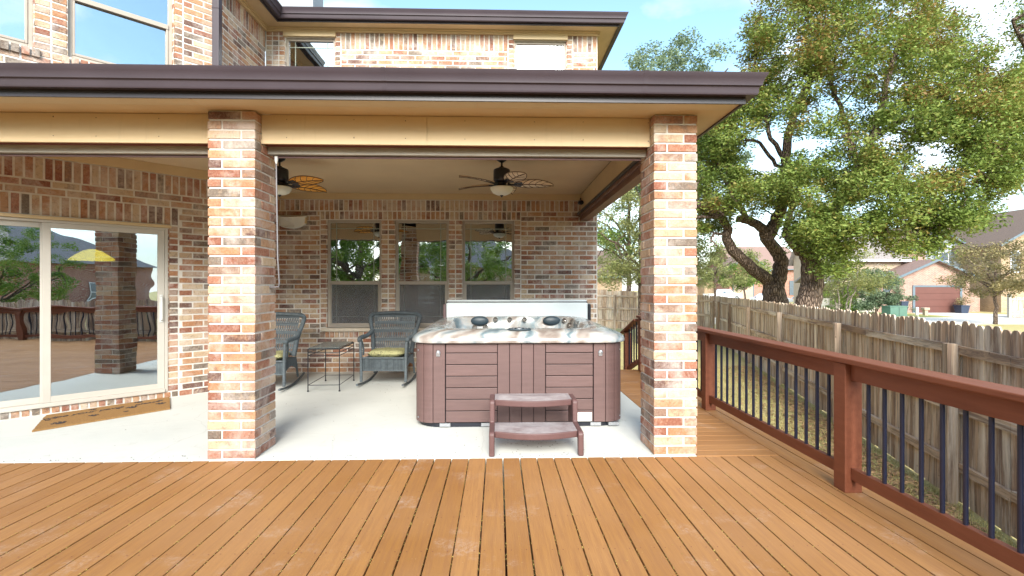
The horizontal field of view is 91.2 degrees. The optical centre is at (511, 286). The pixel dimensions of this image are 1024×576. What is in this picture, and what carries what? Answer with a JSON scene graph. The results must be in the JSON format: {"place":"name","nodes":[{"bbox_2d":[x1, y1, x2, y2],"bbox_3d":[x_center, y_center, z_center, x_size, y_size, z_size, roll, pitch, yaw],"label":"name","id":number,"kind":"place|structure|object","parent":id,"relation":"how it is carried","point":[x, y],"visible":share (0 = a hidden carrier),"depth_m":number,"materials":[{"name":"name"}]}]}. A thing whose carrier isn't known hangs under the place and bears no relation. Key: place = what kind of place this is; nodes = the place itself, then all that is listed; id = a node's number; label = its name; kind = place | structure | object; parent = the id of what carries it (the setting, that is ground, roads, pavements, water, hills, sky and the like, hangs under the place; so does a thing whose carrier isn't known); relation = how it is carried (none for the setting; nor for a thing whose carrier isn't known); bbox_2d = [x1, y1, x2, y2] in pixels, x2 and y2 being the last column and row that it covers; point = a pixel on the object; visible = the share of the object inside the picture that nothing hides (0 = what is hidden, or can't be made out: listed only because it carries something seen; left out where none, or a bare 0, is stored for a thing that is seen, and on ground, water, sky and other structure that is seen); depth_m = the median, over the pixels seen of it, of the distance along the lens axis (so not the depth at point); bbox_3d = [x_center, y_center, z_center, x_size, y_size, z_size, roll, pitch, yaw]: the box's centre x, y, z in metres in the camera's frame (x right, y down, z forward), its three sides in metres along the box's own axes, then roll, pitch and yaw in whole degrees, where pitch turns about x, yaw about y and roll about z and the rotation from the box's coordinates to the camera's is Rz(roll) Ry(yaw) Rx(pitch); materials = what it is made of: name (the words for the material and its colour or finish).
{"place":"outdoors","nodes":[
{"label":"outdoors","id":0,"kind":"place"},
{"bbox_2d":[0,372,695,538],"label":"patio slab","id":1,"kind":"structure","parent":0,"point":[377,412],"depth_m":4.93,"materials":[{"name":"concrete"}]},
{"bbox_2d":[32,397,169,431],"bbox_3d":[-4.660,1.449,5.810,0.724,0.018,1.416,0,0,38],"label":"door mat","id":2,"kind":"object","parent":1,"relation":"on","point":[64,419],"depth_m":5.71,"materials":[{"name":"brown fabric"}]},
{"bbox_2d":[275,312,306,390],"bbox_3d":[-3.566,0.919,7.361,0.865,1.076,1.086,0,0,-6],"label":"rocking chair","id":3,"kind":"object","parent":1,"relation":"on","point":[285,363],"visible":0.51,"depth_m":7.61,"materials":[{"name":"grey wicker"}]},
{"bbox_2d":[275,350,289,359],"bbox_3d":[-3.561,0.997,7.291,0.540,0.118,0.480,0,0,-6],"label":"seat cushion","id":4,"kind":"object","parent":3,"relation":"on","point":[278,355],"visible":0.16,"depth_m":7.17,"materials":[{"name":"fabric"}]},
{"bbox_2d":[307,341,354,391],"bbox_3d":[-2.654,1.154,7.397,0.458,0.612,0.828,0,0,-4],"label":"side table","id":5,"kind":"object","parent":1,"relation":"on","point":[332,345],"visible":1,"depth_m":7.14,"materials":[{"name":"black metal"}]},
{"bbox_2d":[356,311,421,385],"bbox_3d":[-1.884,0.919,7.730,0.865,1.076,1.086,0,0,1],"label":"rocking chair","id":6,"kind":"object","parent":1,"relation":"on","point":[377,364],"visible":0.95,"depth_m":7.94,"materials":[{"name":"grey wicker"}]},
{"bbox_2d":[368,347,404,356],"bbox_3d":[-1.886,0.997,7.659,0.540,0.118,0.480,0,0,1],"label":"seat cushion","id":7,"kind":"object","parent":6,"relation":"on","point":[387,352],"visible":0.9,"depth_m":7.45,"materials":[{"name":"fabric"}]},
{"bbox_2d":[412,316,624,426],"bbox_3d":[0.049,0.933,6.314,2.300,1.053,2.300,0,0,-2],"label":"hot tub","id":8,"kind":"object","parent":1,"relation":"on","point":[467,367],"visible":0.98,"depth_m":5.22,"materials":[{"name":"brown plastic"}]},
{"bbox_2d":[443,300,590,320],"bbox_3d":[0.078,0.769,7.720,2.250,1.142,0.210,0,0,-2],"label":"tub cover","id":9,"kind":"object","parent":8,"relation":"on","point":[574,308],"visible":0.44,"depth_m":7.63,"materials":[{"name":"plastic"}]},
{"bbox_2d":[489,393,583,456],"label":"spa steps","id":10,"kind":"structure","parent":1,"relation":"on","point":[571,428],"depth_m":4.57,"materials":[{"name":"plastic"}]},
{"bbox_2d":[265,0,1023,290],"label":"sky","id":11,"kind":"structure","parent":0,"point":[646,20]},
{"bbox_2d":[421,291,1023,575],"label":"ground","id":12,"kind":"structure","parent":0,"point":[1013,327],"depth_m":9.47,"materials":[{"name":"green plant"}]},
{"bbox_2d":[0,0,768,458],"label":"brick house","id":13,"kind":"structure","parent":12,"relation":"on","point":[142,246],"depth_m":5.80,"materials":[{"name":"brown brick"}]},
{"bbox_2d":[0,0,32,47],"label":"window","id":14,"kind":"structure","parent":13,"relation":"in","point":[16,16],"depth_m":5.62,"materials":[{"name":"clear glass"}]},
{"bbox_2d":[0,216,167,412],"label":"sliding door","id":15,"kind":"structure","parent":13,"relation":"in","point":[84,306],"depth_m":5.96,"materials":[{"name":"clear glass"}]},
{"bbox_2d":[68,0,171,64],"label":"window","id":16,"kind":"structure","parent":13,"relation":"in","point":[99,31],"depth_m":6.29,"materials":[{"name":"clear glass"}]},
{"bbox_2d":[269,156,279,287],"bbox_3d":[-2.153,-0.584,4.520,0.125,1.192,0.030,0,0,-2],"label":"shade crank","id":17,"kind":"object","parent":13,"relation":"attached to","point":[276,159],"visible":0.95,"depth_m":4.51,"materials":[{"name":"white plastic"}]},
{"bbox_2d":[278,216,306,228],"bbox_3d":[-3.714,-1.089,8.451,0.496,0.219,0.181,0,0,-2],"label":"wall sconce","id":18,"kind":"object","parent":13,"relation":"attached to","point":[293,222],"depth_m":8.40,"materials":[{"name":"white plastic"}]},
{"bbox_2d":[275,158,326,196],"bbox_3d":[-2.821,-1.344,6.017,1.225,0.512,1.178,0,0,-2],"label":"ceiling fan","id":19,"kind":"object","parent":13,"relation":"hanging from","point":[304,183],"visible":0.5,"depth_m":6.02,"materials":[{"name":"brown wood"}]},
{"bbox_2d":[286,38,334,66],"bbox_3d":[-3.449,-3.775,8.626,0.840,0.970,0.047,0,0,-2],"label":"window","id":20,"kind":"structure","parent":13,"relation":"in","point":[299,52],"depth_m":8.63,"materials":[{"name":"clear glass"}]},
{"bbox_2d":[328,220,380,327],"bbox_3d":[-2.704,-0.225,8.640,0.930,1.850,0.061,0,0,-2],"label":"window","id":21,"kind":"structure","parent":13,"relation":"in","point":[354,246],"depth_m":8.65,"materials":[{"name":"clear glass"}]},
{"bbox_2d":[396,220,448,327],"bbox_3d":[-1.550,-0.225,8.674,0.920,1.850,0.061,0,0,-2],"label":"window","id":22,"kind":"structure","parent":13,"relation":"in","point":[422,246],"depth_m":8.68,"materials":[{"name":"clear glass"}]},
{"bbox_2d":[462,221,513,299],"bbox_3d":[-0.410,-0.225,8.706,0.900,1.850,0.061,0,0,-2],"label":"window","id":23,"kind":"structure","parent":13,"relation":"in","point":[487,246],"depth_m":8.72,"materials":[{"name":"clear glass"}]},
{"bbox_2d":[459,160,552,196],"bbox_3d":[-0.082,-1.344,6.117,1.193,0.512,1.221,0,0,-2],"label":"ceiling fan","id":24,"kind":"object","parent":13,"relation":"hanging from","point":[502,178],"visible":0.96,"depth_m":6.03,"materials":[{"name":"black metal"}]},
{"bbox_2d":[514,42,565,69],"bbox_3d":[0.489,-3.775,8.739,0.900,0.970,0.047,0,0,-2],"label":"window","id":25,"kind":"structure","parent":13,"relation":"in","point":[528,55],"depth_m":8.74,"materials":[{"name":"white glass"}]},
{"bbox_2d":[0,369,1023,575],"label":"wood deck","id":26,"kind":"structure","parent":12,"relation":"on","point":[729,444],"depth_m":3.15,"materials":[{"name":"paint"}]},
{"bbox_2d":[620,319,637,369],"bbox_3d":[2.188,1.393,9.233,0.150,1.655,0.745,0,0,-7],"label":"stair railing","id":27,"kind":"object","parent":26,"relation":"on","point":[628,364],"visible":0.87,"depth_m":9.31,"materials":[{"name":"red paint"}]},
{"bbox_2d":[636,315,1023,573],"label":"deck railing","id":28,"kind":"object","parent":26,"relation":"on","point":[851,374],"visible":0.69,"depth_m":3.40,"materials":[{"name":"red paint"}]},
{"bbox_2d":[597,250,621,297],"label":"neighbour house","id":29,"kind":"structure","parent":12,"relation":"on","point":[600,287],"depth_m":48.31,"materials":[{"name":"beige brick"}]},
{"bbox_2d":[597,186,641,292],"bbox_3d":[6.899,-2.480,30.214,6.395,9.614,6.444,0,0,-2],"label":"oak tree","id":30,"kind":"object","parent":12,"relation":"on","point":[629,243],"visible":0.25,"depth_m":29.88,"materials":[{"name":"green plant"}]},
{"bbox_2d":[597,183,724,343],"bbox_3d":[5.032,-1.069,19.761,6.147,6.816,5.543,0,0,-40],"label":"oak tree","id":31,"kind":"object","parent":12,"relation":"on","point":[619,264],"visible":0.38,"depth_m":19.24,"materials":[{"name":"green plant"}]},
{"bbox_2d":[621,26,760,198],"bbox_3d":[8.226,-5.385,26.220,8.960,15.427,8.674,0,0,-2],"label":"oak tree","id":32,"kind":"object","parent":12,"relation":"on","point":[639,60],"visible":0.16,"depth_m":24.42,"materials":[{"name":"green plant"}]},
{"bbox_2d":[696,263,713,295],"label":"neighbour house","id":33,"kind":"structure","parent":12,"relation":"on","point":[701,291],"depth_m":94.51,"materials":[{"name":"beige brick"}]},
{"bbox_2d":[621,342,808,405],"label":"grass","id":34,"kind":"structure","parent":12,"relation":"on","point":[735,380],"depth_m":11.59,"materials":[{"name":"green plant"}]},
{"bbox_2d":[703,289,741,297],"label":"pickup truck","id":35,"kind":"object","parent":12,"relation":"on","point":[728,293],"visible":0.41,"depth_m":80.52,"materials":[{"name":"white paint"}]},
{"bbox_2d":[696,238,771,300],"bbox_3d":[14.745,-0.664,36.149,6.150,5.976,6.327,0,0,-22],"label":"shade tree","id":36,"kind":"object","parent":12,"relation":"on","point":[707,278],"visible":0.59,"depth_m":35.50,"materials":[{"name":"green plant"}]},
{"bbox_2d":[716,258,772,298],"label":"shade tree","id":37,"kind":"object","parent":12,"relation":"on","point":[735,267],"visible":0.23,"depth_m":40.52,"materials":[{"name":"green plant"}]},
{"bbox_2d":[696,0,844,303],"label":"oak tree","id":38,"kind":"object","parent":12,"relation":"on","point":[740,184],"visible":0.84,"depth_m":13.02,"materials":[{"name":"green plant"}]},
{"bbox_2d":[750,293,793,301],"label":"parked car","id":39,"kind":"object","parent":12,"relation":"on","point":[757,297],"visible":0.16,"depth_m":62.01,"materials":[{"name":"white paint"}]},
{"bbox_2d":[597,289,1023,538],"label":"wood fence","id":40,"kind":"object","parent":12,"relation":"on","point":[987,353],"visible":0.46,"depth_m":6.02,"materials":[{"name":"brown wood"}]},
{"bbox_2d":[788,232,911,311],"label":"neighbour house","id":41,"kind":"structure","parent":12,"relation":"on","point":[888,260],"depth_m":45.48,"materials":[{"name":"beige paint"}]},
{"bbox_2d":[698,366,1001,538],"bbox_3d":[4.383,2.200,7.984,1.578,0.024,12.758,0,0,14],"label":"leaf litter","id":42,"kind":"object","parent":12,"relation":"on","point":[891,472],"visible":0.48,"depth_m":7.33,"materials":[{"name":"brown plant"}]},
{"bbox_2d":[822,249,899,309],"bbox_3d":[17.210,0.122,26.128,4.284,4.432,4.561,0,0,-2],"label":"crape myrtle","id":43,"kind":"object","parent":12,"relation":"on","point":[860,282],"visible":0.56,"depth_m":25.39,"materials":[{"name":"green plant"}]},
{"bbox_2d":[781,0,1023,307],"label":"oak tree","id":44,"kind":"object","parent":12,"relation":"on","point":[994,129],"visible":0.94,"depth_m":11.24,"materials":[{"name":"green plant"}]},
{"bbox_2d":[896,301,908,310],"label":"rubbish bin","id":45,"kind":"object","parent":12,"relation":"on","point":[903,303],"visible":0.36,"depth_m":41.85,"materials":[{"name":"plastic"}]},
{"bbox_2d":[921,307,929,315],"bbox_3d":[32.095,1.910,38.938,0.440,0.620,0.400,0,0,-2],"label":"mailbox","id":46,"kind":"object","parent":12,"relation":"on","point":[924,310],"visible":0.98,"depth_m":38.82,"materials":[{"name":"beige paint"}]},
{"bbox_2d":[875,224,979,312],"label":"neighbour house","id":47,"kind":"structure","parent":12,"relation":"on","point":[920,273],"depth_m":43.04,"materials":[{"name":"brick"}]},
{"bbox_2d":[912,285,961,312],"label":"garage door","id":48,"kind":"structure","parent":47,"relation":"in","point":[939,298],"depth_m":43.01,"materials":[{"name":"red metal"}]},
{"bbox_2d":[938,252,948,262],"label":"window","id":49,"kind":"structure","parent":47,"relation":"in","point":[943,255],"depth_m":47.13,"materials":[{"name":"white paint"}]},
{"bbox_2d":[903,0,1023,150],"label":"oak tree","id":50,"kind":"object","parent":12,"relation":"on","point":[1017,25],"visible":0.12,"depth_m":13.33,"materials":[{"name":"green plant"}]},
{"bbox_2d":[933,238,1023,323],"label":"shade tree","id":51,"kind":"object","parent":12,"relation":"on","point":[997,286],"visible":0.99,"depth_m":29.61,"materials":[{"name":"green plant"}]},
{"bbox_2d":[952,209,1023,312],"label":"neighbour house","id":52,"kind":"structure","parent":12,"relation":"on","point":[1015,230],"depth_m":44.81,"materials":[{"name":"beige brick"}]},
{"bbox_2d":[1010,251,1019,272],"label":"window","id":53,"kind":"structure","parent":52,"relation":"in","point":[1018,251],"depth_m":43.42,"materials":[{"name":"white paint"}]},
{"bbox_2d":[708,247,793,299],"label":"neighbour house","id":54,"kind":"structure","parent":0,"point":[754,290],"depth_m":91.49,"materials":[{"name":"beige brick"}]},
{"bbox_2d":[732,284,753,299],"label":"garage door","id":55,"kind":"structure","parent":54,"relation":"in","point":[749,292],"depth_m":87.59,"materials":[{"name":"beige paint"}]},
{"bbox_2d":[789,281,793,294],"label":"window","id":56,"kind":"structure","parent":54,"relation":"in","point":[791,283],"depth_m":91.39,"materials":[{"name":"blue glass"}]},
{"bbox_2d":[858,312,940,316],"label":"lawn","id":57,"kind":"structure","parent":0,"point":[907,315],"depth_m":38.61,"materials":[{"name":"green plant"}]},
{"bbox_2d":[823,283,862,311],"bbox_3d":[25.936,0.927,39.583,3.010,2.732,2.603,0,0,30],"label":"shrub","id":58,"kind":"object","parent":57,"relation":"on","point":[843,302],"visible":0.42,"depth_m":39.20,"materials":[{"name":"green plant"}]},
{"bbox_2d":[839,268,918,313],"bbox_3d":[28.591,0.385,39.246,5.340,3.814,5.262,0,0,-2],"label":"shrub","id":59,"kind":"object","parent":57,"relation":"on","point":[871,301],"visible":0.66,"depth_m":38.71,"materials":[{"name":"green plant"}]},
{"bbox_2d":[881,305,907,315],"bbox_3d":[28.894,1.830,37.895,1.540,0.820,1.100,0,0,-2],"label":"utility box","id":60,"kind":"object","parent":57,"relation":"on","point":[895,310],"visible":0.77,"depth_m":37.45,"materials":[{"name":"green metal"}]},
{"bbox_2d":[915,307,918,314],"bbox_3d":[31.445,1.890,38.919,0.220,0.660,0.214,0,0,-2],"label":"bollard","id":61,"kind":"object","parent":57,"relation":"on","point":[916,310],"visible":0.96,"depth_m":38.85,"materials":[{"name":"white plastic"}]},
{"bbox_2d":[919,313,1006,316],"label":"driveway","id":62,"kind":"structure","parent":0,"point":[967,315],"depth_m":40.16,"materials":[{"name":"concrete"}]},
{"bbox_2d":[953,305,970,312],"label":"planter","id":63,"kind":"object","parent":62,"relation":"on","point":[961,308],"visible":0.94,"depth_m":41.99,"materials":[{"name":"blue ceramic"}]},
{"bbox_2d":[955,296,973,304],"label":"potted plant","id":64,"kind":"object","parent":63,"relation":"in","point":[961,301],"visible":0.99,"depth_m":42.18,"materials":[{"name":"beige plant"}]},
{"bbox_2d":[920,317,1023,323],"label":"street","id":65,"kind":"structure","parent":0,"point":[989,320],"depth_m":34.08,"materials":[{"name":"concrete"}]},
{"bbox_2d":[1007,295,1023,317],"bbox_3d":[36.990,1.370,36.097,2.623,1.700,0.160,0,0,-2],"label":"van","id":66,"kind":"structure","parent":65,"relation":"on","point":[1015,306],"depth_m":36.05,"materials":[{"name":"white metal"}]}
]}

